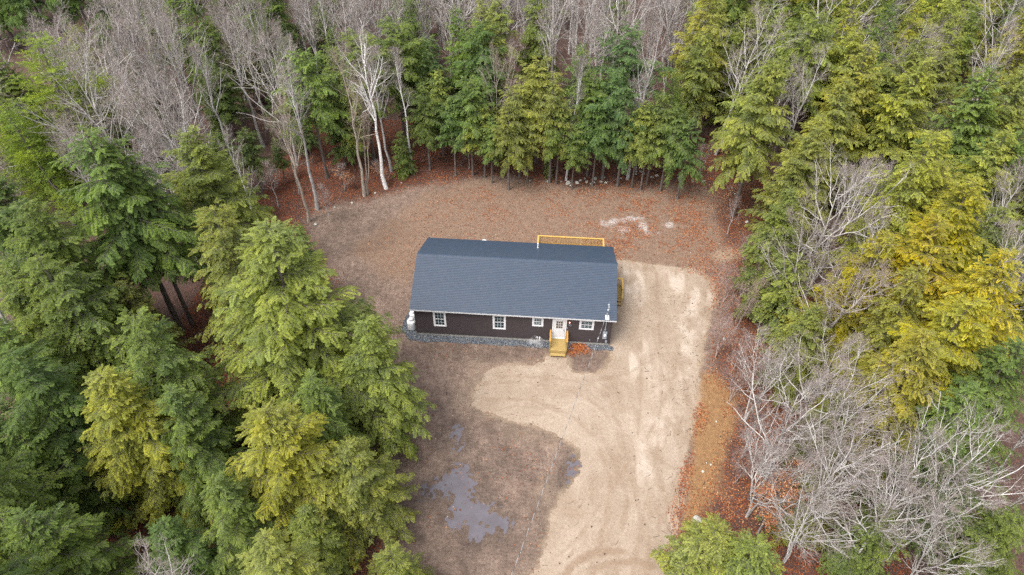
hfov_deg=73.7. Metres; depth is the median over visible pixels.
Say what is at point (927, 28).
bare tree
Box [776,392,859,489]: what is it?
bare tree
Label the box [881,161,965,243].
hemlock tree
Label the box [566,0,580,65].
bare tree
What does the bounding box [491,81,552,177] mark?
hemlock tree
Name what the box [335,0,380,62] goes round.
bare tree
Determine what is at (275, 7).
hemlock tree
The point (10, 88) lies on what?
hemlock tree
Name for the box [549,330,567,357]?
front steps
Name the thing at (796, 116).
bare tree
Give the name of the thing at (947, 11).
hemlock tree
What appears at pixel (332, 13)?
bare tree
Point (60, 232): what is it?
hemlock tree
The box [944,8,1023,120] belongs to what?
hemlock tree
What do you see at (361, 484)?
hemlock tree
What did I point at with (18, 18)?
hemlock tree
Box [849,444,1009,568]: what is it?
bare tree
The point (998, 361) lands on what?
hemlock tree
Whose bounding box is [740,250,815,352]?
hemlock tree
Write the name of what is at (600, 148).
hemlock tree
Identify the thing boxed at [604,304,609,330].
service mast
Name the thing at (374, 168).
beech tree
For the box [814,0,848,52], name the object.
hemlock tree
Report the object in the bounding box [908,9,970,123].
hemlock tree
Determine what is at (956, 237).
hemlock tree
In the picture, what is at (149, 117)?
hemlock tree
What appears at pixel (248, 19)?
hemlock tree
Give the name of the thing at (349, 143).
hemlock tree
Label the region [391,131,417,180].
hemlock tree
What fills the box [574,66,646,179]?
hemlock tree
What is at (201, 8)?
bare tree
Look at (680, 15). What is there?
bare tree
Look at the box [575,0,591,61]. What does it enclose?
bare tree
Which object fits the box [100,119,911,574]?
fallen leaves
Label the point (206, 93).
hemlock tree
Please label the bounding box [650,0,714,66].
bare tree
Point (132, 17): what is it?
bare tree
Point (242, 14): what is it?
bare tree
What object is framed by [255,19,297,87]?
hemlock tree
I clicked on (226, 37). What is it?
bare tree
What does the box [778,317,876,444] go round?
bare tree
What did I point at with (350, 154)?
hemlock tree
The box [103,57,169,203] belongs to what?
bare tree
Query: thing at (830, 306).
bare tree
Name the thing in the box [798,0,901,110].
bare tree
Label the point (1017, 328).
hemlock tree
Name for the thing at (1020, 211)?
hemlock tree
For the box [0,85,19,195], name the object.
bare tree
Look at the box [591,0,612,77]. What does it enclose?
bare tree
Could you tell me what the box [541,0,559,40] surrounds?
bare tree
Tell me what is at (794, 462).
beech tree
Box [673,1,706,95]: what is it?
bare tree
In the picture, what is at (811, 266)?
bare tree
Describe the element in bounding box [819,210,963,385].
hemlock tree
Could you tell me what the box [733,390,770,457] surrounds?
bare tree
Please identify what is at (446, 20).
bare tree
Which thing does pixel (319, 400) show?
hemlock tree
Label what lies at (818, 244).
bare tree
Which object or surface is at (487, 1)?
bare tree
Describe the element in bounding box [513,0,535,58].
bare tree
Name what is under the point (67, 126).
bare tree
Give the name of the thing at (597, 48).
bare tree
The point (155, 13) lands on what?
bare tree
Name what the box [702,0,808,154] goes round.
bare tree
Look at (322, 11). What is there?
bare tree
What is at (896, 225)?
hemlock tree
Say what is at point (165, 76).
bare tree
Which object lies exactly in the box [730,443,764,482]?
sapling
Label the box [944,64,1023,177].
hemlock tree
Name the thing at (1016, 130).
hemlock tree
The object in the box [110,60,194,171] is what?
bare tree
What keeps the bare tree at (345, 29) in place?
on the ground
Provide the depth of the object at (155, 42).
83.70 m
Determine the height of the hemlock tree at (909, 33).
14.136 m
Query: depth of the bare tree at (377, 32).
73.45 m
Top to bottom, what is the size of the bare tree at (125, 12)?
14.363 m
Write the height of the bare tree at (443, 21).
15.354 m
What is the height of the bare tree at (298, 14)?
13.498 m
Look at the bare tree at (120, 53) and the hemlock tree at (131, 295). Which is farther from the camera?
the bare tree at (120, 53)
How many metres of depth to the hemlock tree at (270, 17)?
87.91 m
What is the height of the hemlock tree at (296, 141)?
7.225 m
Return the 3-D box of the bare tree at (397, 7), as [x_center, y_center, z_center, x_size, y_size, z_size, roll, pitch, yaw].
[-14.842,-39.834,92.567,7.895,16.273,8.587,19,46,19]
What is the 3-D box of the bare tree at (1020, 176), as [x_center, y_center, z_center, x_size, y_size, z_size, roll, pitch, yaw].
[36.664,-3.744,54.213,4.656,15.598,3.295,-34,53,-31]
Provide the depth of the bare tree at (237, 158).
59.78 m
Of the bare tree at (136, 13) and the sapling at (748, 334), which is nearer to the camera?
the sapling at (748, 334)
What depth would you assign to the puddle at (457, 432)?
49.74 m
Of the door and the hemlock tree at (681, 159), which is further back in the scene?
the hemlock tree at (681, 159)
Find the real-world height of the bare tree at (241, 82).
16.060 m
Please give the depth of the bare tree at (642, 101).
64.39 m
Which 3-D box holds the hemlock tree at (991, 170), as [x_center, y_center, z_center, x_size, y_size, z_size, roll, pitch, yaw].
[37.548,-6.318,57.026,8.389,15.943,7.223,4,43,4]
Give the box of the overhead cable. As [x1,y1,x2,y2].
[511,312,607,574]
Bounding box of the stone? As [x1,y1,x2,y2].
[692,515,700,521]
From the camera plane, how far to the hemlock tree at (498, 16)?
74.58 m
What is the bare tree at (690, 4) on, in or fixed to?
on the ground
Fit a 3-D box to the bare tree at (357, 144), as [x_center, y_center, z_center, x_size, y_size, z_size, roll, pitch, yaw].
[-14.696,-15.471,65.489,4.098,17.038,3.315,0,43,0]
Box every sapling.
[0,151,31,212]
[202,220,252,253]
[259,157,279,205]
[314,184,333,222]
[697,142,713,173]
[707,303,741,357]
[715,257,746,301]
[720,349,757,400]
[726,194,742,233]
[729,277,771,327]
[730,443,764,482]
[733,331,756,368]
[735,232,759,276]
[747,352,772,391]
[750,257,768,287]
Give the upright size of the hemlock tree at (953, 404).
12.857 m
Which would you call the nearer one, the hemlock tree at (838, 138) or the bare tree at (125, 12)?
the hemlock tree at (838, 138)
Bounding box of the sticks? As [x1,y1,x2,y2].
[404,285,733,571]
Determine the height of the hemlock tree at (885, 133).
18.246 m
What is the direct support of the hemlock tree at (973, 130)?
on the ground
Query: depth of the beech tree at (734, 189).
68.58 m
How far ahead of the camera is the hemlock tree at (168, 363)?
39.99 m
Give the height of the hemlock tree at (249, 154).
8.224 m
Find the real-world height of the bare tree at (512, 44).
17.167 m
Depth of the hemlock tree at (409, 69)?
70.31 m
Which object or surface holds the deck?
on the ground
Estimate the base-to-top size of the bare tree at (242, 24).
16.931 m
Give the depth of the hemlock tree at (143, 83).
78.75 m
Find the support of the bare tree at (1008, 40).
on the ground
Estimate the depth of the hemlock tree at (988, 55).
75.92 m
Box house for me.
[409,238,617,344]
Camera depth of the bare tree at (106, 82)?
62.03 m
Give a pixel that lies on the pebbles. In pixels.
(552, 365)
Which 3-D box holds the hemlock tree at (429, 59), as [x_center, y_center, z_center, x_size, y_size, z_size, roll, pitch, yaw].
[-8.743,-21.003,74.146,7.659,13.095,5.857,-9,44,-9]
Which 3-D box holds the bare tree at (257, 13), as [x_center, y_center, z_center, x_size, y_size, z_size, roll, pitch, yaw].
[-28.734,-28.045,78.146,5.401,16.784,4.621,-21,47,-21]
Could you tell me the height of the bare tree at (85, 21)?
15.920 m
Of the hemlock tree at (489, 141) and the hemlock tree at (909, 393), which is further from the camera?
the hemlock tree at (489, 141)
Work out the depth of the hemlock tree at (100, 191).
46.98 m
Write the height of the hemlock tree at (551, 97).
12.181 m
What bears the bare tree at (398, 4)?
on the ground
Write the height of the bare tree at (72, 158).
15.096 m
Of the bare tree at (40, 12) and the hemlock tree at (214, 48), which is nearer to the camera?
the hemlock tree at (214, 48)
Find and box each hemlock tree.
[0,0,35,49]
[0,52,71,195]
[0,171,98,318]
[0,197,170,384]
[0,263,86,379]
[0,316,88,439]
[0,343,128,511]
[0,402,57,506]
[0,418,145,537]
[0,434,111,574]
[0,501,154,574]
[0,550,66,574]
[1,0,55,47]
[8,248,155,398]
[18,0,46,20]
[25,208,110,299]
[32,268,122,374]
[42,0,90,32]
[48,125,217,332]
[50,66,70,102]
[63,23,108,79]
[66,26,100,66]
[75,364,245,543]
[77,156,117,208]
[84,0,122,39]
[86,134,227,325]
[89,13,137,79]
[89,91,140,150]
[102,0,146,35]
[102,305,248,468]
[105,36,124,73]
[112,280,207,385]
[120,55,170,116]
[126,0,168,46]
[126,90,172,162]
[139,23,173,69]
[141,513,231,574]
[145,0,209,37]
[152,382,253,546]
[153,59,180,107]
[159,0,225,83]
[160,125,288,311]
[161,133,183,180]
[176,0,237,124]
[187,198,261,384]
[194,63,242,141]
[198,18,232,66]
[198,82,231,134]
[198,468,294,574]
[199,64,251,145]
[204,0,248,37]
[204,216,418,450]
[207,130,248,179]
[207,251,238,346]
[218,40,256,115]
[219,155,271,222]
[224,394,398,572]
[228,527,341,574]
[231,1,260,53]
[231,33,273,98]
[231,126,271,195]
[237,0,307,47]
[238,52,270,107]
[247,0,308,85]
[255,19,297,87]
[262,95,284,144]
[268,137,292,182]
[269,20,305,84]
[269,36,316,111]
[271,47,357,178]
[274,40,314,108]
[280,95,309,153]
[283,221,334,301]
[287,501,360,574]
[288,366,372,453]
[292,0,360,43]
[293,34,306,60]
[293,115,321,163]
[305,4,341,81]
[315,434,420,565]
[316,46,364,136]
[318,79,371,165]
[319,27,353,87]
[324,27,399,160]
[333,313,436,466]
[339,108,371,171]
[351,30,382,70]
[367,540,434,574]
[370,14,431,146]
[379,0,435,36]
[380,21,401,81]
[390,80,417,129]
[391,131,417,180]
[394,0,443,61]
[395,0,432,105]
[398,33,459,142]
[398,38,429,124]
[402,81,447,170]
[425,68,453,155]
[428,98,480,175]
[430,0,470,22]
[436,75,496,176]
[440,4,476,123]
[449,18,511,123]
[460,0,517,120]
[460,106,507,177]
[466,0,523,110]
[475,117,507,183]
[485,99,530,189]
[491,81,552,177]
[509,55,566,163]
[510,115,543,181]
[511,0,563,95]
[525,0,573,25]
[528,79,578,183]
[542,108,577,184]
[542,160,553,178]
[551,43,604,155]
[557,123,591,189]
[565,71,625,176]
[567,105,621,186]
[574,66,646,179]
[589,19,677,153]
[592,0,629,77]
[601,87,650,186]
[618,101,660,187]
[627,88,687,185]
[627,117,665,190]
[643,102,689,191]
[649,511,743,574]
[658,0,729,139]
[663,117,708,199]
[668,31,720,141]
[669,0,718,83]
[670,0,734,114]
[681,0,695,17]
[683,0,745,32]
[696,528,785,574]
[707,55,799,216]
[709,75,766,179]
[712,0,753,65]
[718,0,752,50]
[721,0,771,83]
[728,187,804,328]
[738,124,835,272]
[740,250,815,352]
[742,6,791,101]
[746,0,787,43]
[746,0,793,77]
[751,116,835,233]
[753,301,833,414]
[756,7,846,157]
[767,0,843,99]
[768,39,884,206]
[768,76,862,224]
[771,0,798,52]
[773,0,803,50]
[774,229,902,398]
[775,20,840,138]
[786,0,839,43]
[787,0,862,118]
[801,27,877,132]
[805,130,951,272]
[808,326,949,493]
[811,0,894,82]
[813,499,911,574]
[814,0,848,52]
[816,292,998,485]
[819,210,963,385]
[819,260,932,381]
[828,2,900,146]
[829,0,872,35]
[830,57,939,220]
[831,0,904,76]
[834,129,956,265]
[842,379,995,504]
[844,63,901,146]
[848,176,994,351]
[852,36,939,175]
[853,82,914,173]
[855,336,1023,521]
[861,0,909,55]
[877,5,925,78]
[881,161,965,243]
[882,0,960,66]
[885,64,1013,207]
[888,0,943,50]
[889,0,939,46]
[894,0,961,95]
[896,0,937,49]
[896,247,1023,373]
[900,0,917,26]
[903,49,959,157]
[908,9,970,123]
[921,501,1023,574]
[930,125,1021,254]
[933,0,979,79]
[939,2,983,114]
[943,0,982,58]
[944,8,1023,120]
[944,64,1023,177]
[946,0,1000,84]
[950,0,1004,73]
[951,202,1023,291]
[956,125,1023,233]
[964,11,1023,94]
[976,0,1023,63]
[977,0,1022,66]
[980,215,1023,346]
[983,162,1023,266]
[986,93,1023,197]
[991,246,1023,358]
[994,71,1023,152]
[1010,125,1023,195]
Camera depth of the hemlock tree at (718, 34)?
76.55 m
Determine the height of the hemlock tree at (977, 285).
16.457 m
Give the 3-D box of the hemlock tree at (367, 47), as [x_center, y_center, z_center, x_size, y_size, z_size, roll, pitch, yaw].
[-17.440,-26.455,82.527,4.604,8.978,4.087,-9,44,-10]
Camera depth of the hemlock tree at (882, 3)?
77.00 m
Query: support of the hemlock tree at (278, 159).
on the ground
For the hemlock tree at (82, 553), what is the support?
on the ground
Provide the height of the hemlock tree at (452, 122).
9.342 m
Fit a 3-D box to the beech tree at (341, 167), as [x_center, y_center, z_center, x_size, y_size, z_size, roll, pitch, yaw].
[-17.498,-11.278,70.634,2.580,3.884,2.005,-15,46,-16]
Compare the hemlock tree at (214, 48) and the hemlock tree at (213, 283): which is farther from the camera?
the hemlock tree at (214, 48)
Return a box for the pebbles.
[310,177,729,570]
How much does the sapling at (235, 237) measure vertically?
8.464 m
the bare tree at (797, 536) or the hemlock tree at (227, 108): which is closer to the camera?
the bare tree at (797, 536)
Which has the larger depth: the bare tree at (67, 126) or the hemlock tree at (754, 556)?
the bare tree at (67, 126)
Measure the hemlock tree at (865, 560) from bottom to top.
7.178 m
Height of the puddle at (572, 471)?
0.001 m
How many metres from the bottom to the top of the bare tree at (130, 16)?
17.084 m
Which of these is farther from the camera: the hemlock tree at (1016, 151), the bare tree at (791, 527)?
the hemlock tree at (1016, 151)
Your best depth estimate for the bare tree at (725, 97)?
75.59 m
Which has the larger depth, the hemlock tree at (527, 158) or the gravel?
the hemlock tree at (527, 158)
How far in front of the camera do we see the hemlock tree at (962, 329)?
39.38 m
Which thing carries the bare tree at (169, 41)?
on the ground
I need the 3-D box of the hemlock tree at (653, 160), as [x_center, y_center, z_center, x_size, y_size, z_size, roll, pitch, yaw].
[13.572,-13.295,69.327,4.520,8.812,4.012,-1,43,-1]
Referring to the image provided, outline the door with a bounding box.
[552,319,566,338]
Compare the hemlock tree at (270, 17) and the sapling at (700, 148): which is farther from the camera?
the hemlock tree at (270, 17)
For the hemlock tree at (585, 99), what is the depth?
66.91 m
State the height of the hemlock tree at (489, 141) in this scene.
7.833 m
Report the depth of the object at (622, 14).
84.94 m
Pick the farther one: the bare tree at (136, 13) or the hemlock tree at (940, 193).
the bare tree at (136, 13)
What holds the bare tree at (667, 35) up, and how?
on the ground
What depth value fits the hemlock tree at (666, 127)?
66.66 m
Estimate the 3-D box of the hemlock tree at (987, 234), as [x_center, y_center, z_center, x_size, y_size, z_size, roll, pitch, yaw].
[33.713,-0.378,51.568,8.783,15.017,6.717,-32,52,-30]
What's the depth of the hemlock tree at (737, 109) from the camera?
68.05 m
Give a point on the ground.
(456, 372)
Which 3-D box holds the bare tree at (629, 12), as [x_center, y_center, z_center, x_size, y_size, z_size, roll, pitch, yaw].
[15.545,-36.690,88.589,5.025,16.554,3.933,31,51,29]
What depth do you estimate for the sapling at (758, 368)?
50.40 m
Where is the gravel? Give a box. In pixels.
[401,313,613,350]
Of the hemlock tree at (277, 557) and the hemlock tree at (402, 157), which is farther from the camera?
the hemlock tree at (402, 157)
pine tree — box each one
[0,30,160,205]
[0,98,102,226]
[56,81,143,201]
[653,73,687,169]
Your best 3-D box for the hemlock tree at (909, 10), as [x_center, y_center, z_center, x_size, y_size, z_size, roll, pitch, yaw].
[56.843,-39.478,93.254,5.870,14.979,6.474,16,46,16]
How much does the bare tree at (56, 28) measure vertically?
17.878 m
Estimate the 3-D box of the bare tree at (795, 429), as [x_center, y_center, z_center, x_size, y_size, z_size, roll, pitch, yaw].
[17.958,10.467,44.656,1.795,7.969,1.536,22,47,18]
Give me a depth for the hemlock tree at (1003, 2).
89.00 m
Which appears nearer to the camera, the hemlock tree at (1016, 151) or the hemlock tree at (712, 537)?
the hemlock tree at (712, 537)
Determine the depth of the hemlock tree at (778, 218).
54.61 m
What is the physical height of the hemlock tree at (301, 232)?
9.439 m
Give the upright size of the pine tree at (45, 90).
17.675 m
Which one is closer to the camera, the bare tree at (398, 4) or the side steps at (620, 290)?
the side steps at (620, 290)
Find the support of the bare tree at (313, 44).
on the ground
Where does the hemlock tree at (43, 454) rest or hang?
on the ground
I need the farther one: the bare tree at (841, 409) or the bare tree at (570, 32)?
the bare tree at (570, 32)
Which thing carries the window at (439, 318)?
in the house
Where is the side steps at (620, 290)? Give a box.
[617,278,623,305]
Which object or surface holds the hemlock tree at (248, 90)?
on the ground
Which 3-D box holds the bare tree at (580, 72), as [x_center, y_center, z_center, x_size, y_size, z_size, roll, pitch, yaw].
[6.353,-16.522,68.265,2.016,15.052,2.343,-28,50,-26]
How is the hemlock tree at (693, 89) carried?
on the ground
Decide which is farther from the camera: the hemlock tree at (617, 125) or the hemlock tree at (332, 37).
the hemlock tree at (332, 37)
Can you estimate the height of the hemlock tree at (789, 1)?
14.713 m
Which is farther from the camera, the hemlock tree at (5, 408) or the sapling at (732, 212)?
the sapling at (732, 212)
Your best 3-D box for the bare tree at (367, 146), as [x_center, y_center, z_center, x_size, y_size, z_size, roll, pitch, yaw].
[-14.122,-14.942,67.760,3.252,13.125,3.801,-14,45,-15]
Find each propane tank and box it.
[407,317,415,330]
[409,311,414,317]
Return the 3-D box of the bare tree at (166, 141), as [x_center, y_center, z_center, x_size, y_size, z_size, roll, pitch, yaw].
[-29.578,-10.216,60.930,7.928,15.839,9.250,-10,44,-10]
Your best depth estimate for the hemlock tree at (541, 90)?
68.21 m
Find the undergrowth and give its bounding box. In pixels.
[257,122,815,438]
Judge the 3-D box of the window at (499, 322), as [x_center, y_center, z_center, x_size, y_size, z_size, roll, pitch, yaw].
[-1.032,2.802,55.152,1.060,1.640,0.032,3,43,3]
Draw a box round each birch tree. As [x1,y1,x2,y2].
[338,16,393,189]
[388,41,414,168]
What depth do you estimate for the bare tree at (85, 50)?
59.10 m
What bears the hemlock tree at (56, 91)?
on the ground
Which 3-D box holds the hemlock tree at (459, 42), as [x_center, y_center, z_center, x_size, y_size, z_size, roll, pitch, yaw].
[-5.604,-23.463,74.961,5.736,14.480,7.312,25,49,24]
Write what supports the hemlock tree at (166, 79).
on the ground
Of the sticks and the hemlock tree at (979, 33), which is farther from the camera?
the hemlock tree at (979, 33)
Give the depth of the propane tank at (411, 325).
56.63 m
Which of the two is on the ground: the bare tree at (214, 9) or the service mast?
the bare tree at (214, 9)
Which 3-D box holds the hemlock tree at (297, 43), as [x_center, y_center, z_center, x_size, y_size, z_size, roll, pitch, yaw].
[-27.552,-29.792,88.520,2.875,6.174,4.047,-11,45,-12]
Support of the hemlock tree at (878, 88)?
on the ground
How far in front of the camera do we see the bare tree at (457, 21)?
84.29 m
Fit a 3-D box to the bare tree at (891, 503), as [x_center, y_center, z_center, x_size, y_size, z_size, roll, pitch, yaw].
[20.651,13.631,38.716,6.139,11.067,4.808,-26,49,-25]
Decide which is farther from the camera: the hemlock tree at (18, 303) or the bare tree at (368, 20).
the bare tree at (368, 20)
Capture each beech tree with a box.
[329,162,354,189]
[369,158,389,183]
[725,176,753,200]
[748,470,810,533]
[777,456,818,492]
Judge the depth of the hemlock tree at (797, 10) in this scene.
78.32 m
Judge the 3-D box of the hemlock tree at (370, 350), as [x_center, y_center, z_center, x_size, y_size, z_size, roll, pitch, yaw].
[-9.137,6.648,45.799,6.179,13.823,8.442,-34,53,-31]
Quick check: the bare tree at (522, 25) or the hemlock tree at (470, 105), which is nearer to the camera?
the hemlock tree at (470, 105)
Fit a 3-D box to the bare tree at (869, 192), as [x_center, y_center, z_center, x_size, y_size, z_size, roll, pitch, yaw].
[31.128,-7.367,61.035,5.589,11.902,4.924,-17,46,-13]
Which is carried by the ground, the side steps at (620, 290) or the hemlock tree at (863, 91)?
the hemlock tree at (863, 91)
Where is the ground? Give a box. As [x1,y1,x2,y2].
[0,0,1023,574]
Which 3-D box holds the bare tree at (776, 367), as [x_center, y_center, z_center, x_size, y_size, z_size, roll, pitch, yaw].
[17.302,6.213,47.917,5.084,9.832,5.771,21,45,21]
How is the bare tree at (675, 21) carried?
on the ground
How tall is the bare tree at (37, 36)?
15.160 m
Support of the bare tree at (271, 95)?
on the ground
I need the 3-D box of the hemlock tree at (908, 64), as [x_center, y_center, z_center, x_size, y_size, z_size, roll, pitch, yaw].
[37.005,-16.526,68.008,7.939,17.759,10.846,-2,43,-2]
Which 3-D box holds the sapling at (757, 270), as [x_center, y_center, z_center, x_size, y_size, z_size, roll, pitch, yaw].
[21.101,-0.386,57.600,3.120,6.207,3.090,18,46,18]
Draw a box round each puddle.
[415,462,515,543]
[448,423,464,452]
[565,454,581,483]
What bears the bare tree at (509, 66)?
on the ground
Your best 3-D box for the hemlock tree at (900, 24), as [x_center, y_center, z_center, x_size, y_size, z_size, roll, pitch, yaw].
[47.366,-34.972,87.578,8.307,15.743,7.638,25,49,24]
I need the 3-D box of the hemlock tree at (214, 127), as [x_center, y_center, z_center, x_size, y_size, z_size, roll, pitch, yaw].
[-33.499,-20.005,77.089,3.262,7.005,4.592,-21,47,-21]
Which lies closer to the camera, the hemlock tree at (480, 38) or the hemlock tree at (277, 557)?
the hemlock tree at (277, 557)
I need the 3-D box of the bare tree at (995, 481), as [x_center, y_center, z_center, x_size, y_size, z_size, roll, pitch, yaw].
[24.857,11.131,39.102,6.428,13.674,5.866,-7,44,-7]
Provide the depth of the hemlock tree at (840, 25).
73.01 m
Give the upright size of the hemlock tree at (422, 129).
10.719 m
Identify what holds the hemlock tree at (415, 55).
on the ground
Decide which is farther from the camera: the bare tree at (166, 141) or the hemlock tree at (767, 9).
the hemlock tree at (767, 9)
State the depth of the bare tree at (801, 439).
39.96 m
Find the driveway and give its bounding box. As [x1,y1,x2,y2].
[472,260,716,574]
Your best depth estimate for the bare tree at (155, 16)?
89.46 m
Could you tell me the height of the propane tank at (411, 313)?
1.265 m
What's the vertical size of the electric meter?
0.820 m
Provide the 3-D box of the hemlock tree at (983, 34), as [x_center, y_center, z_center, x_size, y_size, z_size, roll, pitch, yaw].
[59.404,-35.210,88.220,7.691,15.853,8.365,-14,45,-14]
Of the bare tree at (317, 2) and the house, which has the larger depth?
the bare tree at (317, 2)
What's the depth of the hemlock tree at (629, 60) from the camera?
68.69 m
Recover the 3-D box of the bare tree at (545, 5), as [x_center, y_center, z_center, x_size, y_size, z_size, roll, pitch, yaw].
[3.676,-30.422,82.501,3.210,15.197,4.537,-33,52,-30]
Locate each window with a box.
[433,312,446,326]
[493,315,505,329]
[532,318,543,326]
[579,320,594,329]
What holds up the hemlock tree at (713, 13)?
on the ground
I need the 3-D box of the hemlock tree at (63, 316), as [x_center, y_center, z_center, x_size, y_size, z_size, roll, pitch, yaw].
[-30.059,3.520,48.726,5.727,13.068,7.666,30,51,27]
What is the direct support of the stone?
on the ground
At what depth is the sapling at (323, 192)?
65.43 m
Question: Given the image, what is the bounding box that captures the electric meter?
[602,331,606,338]
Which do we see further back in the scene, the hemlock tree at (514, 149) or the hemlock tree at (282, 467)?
the hemlock tree at (514, 149)
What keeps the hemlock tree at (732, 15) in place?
on the ground
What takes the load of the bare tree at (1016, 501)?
on the ground
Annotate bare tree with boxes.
[0,25,19,76]
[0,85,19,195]
[0,308,21,338]
[9,24,137,188]
[20,19,74,106]
[22,10,72,83]
[25,0,120,117]
[28,15,160,162]
[33,0,47,27]
[41,79,183,187]
[46,112,97,182]
[47,0,131,93]
[53,2,64,33]
[53,127,101,205]
[78,3,92,33]
[87,61,216,174]
[90,0,146,97]
[90,0,177,118]
[95,43,165,196]
[96,0,160,65]
[98,1,198,167]
[100,29,157,149]
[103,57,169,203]
[106,11,190,137]
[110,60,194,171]
[115,0,156,65]
[118,80,224,203]
[120,0,198,63]
[120,3,212,148]
[127,115,185,226]
[128,532,203,574]
[139,0,184,54]
[144,0,186,97]
[151,5,194,113]
[183,39,241,172]
[191,0,222,34]
[199,0,246,99]
[201,0,236,55]
[214,0,280,97]
[217,122,264,208]
[219,5,265,147]
[220,31,301,165]
[221,0,269,129]
[225,0,254,56]
[233,0,285,98]
[252,90,314,222]
[253,15,292,113]
[265,19,319,127]
[269,116,299,194]
[272,58,318,210]
[282,0,338,24]
[284,0,322,72]
[285,0,310,60]
[287,0,301,46]
[292,4,307,42]
[293,0,306,50]
[296,0,324,91]
[312,0,341,90]
[319,0,358,130]
[323,39,376,196]
[324,0,336,37]
[329,0,389,77]
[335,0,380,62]
[335,0,422,114]
[338,0,392,65]
[353,1,367,24]
[354,72,376,194]
[356,44,397,171]
[360,2,373,43]
[371,0,455,53]
[382,0,416,38]
[410,0,441,70]
[422,0,447,50]
[426,0,472,62]
[431,0,496,76]
[432,0,509,67]
[440,0,476,77]
[474,0,498,30]
[475,31,527,162]
[490,0,547,42]
[493,0,518,75]
[497,0,543,58]
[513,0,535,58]
[519,0,522,43]
[532,0,558,68]
[534,2,558,99]
[539,0,576,100]
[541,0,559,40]
[544,0,595,79]
[556,6,622,97]
[561,0,628,89]
[565,51,589,180]
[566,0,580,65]
[568,0,576,52]
[574,18,599,138]
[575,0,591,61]
[577,0,659,78]
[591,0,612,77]
[595,2,662,115]
[624,0,656,70]
[625,0,635,58]
[625,15,671,179]
[627,74,645,174]
[629,0,693,94]
[640,1,663,75]
[641,0,699,78]
[647,0,664,87]
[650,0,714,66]
[659,0,680,53]
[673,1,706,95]
[676,2,687,42]
[696,7,766,126]
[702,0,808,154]
[723,321,809,420]
[726,353,856,498]
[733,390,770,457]
[733,408,845,521]
[746,435,873,568]
[753,181,859,321]
[754,467,844,552]
[764,331,917,498]
[765,54,808,167]
[766,40,832,199]
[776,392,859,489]
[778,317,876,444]
[778,417,814,453]
[780,142,915,291]
[781,232,936,345]
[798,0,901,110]
[799,404,906,555]
[814,154,876,274]
[820,448,944,562]
[828,152,895,247]
[845,15,884,63]
[846,197,892,259]
[846,393,989,518]
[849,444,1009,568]
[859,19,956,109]
[866,0,914,35]
[866,166,896,217]
[869,458,988,564]
[888,0,918,34]
[893,381,1023,544]
[895,10,946,71]
[896,504,1006,574]
[906,108,949,155]
[936,11,968,70]
[945,0,1023,82]
[962,15,1023,127]
[974,157,1023,239]
[982,217,1023,332]
[985,427,1023,484]
[987,0,1023,67]
[1003,478,1023,510]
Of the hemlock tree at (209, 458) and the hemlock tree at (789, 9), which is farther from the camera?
the hemlock tree at (789, 9)
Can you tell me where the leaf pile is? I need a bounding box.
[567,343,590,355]
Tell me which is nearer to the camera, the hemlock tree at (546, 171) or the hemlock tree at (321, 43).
the hemlock tree at (546, 171)
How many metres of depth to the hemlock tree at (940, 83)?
66.31 m
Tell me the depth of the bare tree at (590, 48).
69.68 m
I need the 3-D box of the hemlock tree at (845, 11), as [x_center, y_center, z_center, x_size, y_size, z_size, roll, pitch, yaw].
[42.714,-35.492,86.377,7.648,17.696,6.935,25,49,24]
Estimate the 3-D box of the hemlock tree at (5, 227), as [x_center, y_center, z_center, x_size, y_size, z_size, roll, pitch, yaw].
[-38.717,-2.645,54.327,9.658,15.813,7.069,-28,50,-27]
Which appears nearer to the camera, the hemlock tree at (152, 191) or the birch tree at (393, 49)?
the hemlock tree at (152, 191)
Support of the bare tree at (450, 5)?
on the ground
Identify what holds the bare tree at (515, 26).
on the ground
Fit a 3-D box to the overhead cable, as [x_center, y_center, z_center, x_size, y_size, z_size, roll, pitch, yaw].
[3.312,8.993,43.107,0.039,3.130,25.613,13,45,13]
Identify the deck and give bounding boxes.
[537,235,603,245]
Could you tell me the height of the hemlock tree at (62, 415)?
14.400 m
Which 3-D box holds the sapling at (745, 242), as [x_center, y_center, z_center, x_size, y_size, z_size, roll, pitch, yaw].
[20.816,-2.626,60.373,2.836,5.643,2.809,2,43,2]
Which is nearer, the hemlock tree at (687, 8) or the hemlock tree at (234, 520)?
the hemlock tree at (234, 520)
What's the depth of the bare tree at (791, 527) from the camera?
42.46 m
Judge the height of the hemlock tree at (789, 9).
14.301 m
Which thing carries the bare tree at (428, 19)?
on the ground
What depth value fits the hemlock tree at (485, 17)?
72.63 m
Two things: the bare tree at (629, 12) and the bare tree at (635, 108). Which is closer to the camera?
the bare tree at (635, 108)
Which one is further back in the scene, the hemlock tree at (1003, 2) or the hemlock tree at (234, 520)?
the hemlock tree at (1003, 2)
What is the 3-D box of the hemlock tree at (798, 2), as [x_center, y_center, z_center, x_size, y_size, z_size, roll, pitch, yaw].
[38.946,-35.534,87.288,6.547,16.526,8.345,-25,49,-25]
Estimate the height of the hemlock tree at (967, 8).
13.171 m
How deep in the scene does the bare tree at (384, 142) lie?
67.74 m
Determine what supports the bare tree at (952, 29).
on the ground
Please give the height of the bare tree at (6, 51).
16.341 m
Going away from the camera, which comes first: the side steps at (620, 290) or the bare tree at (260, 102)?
the side steps at (620, 290)

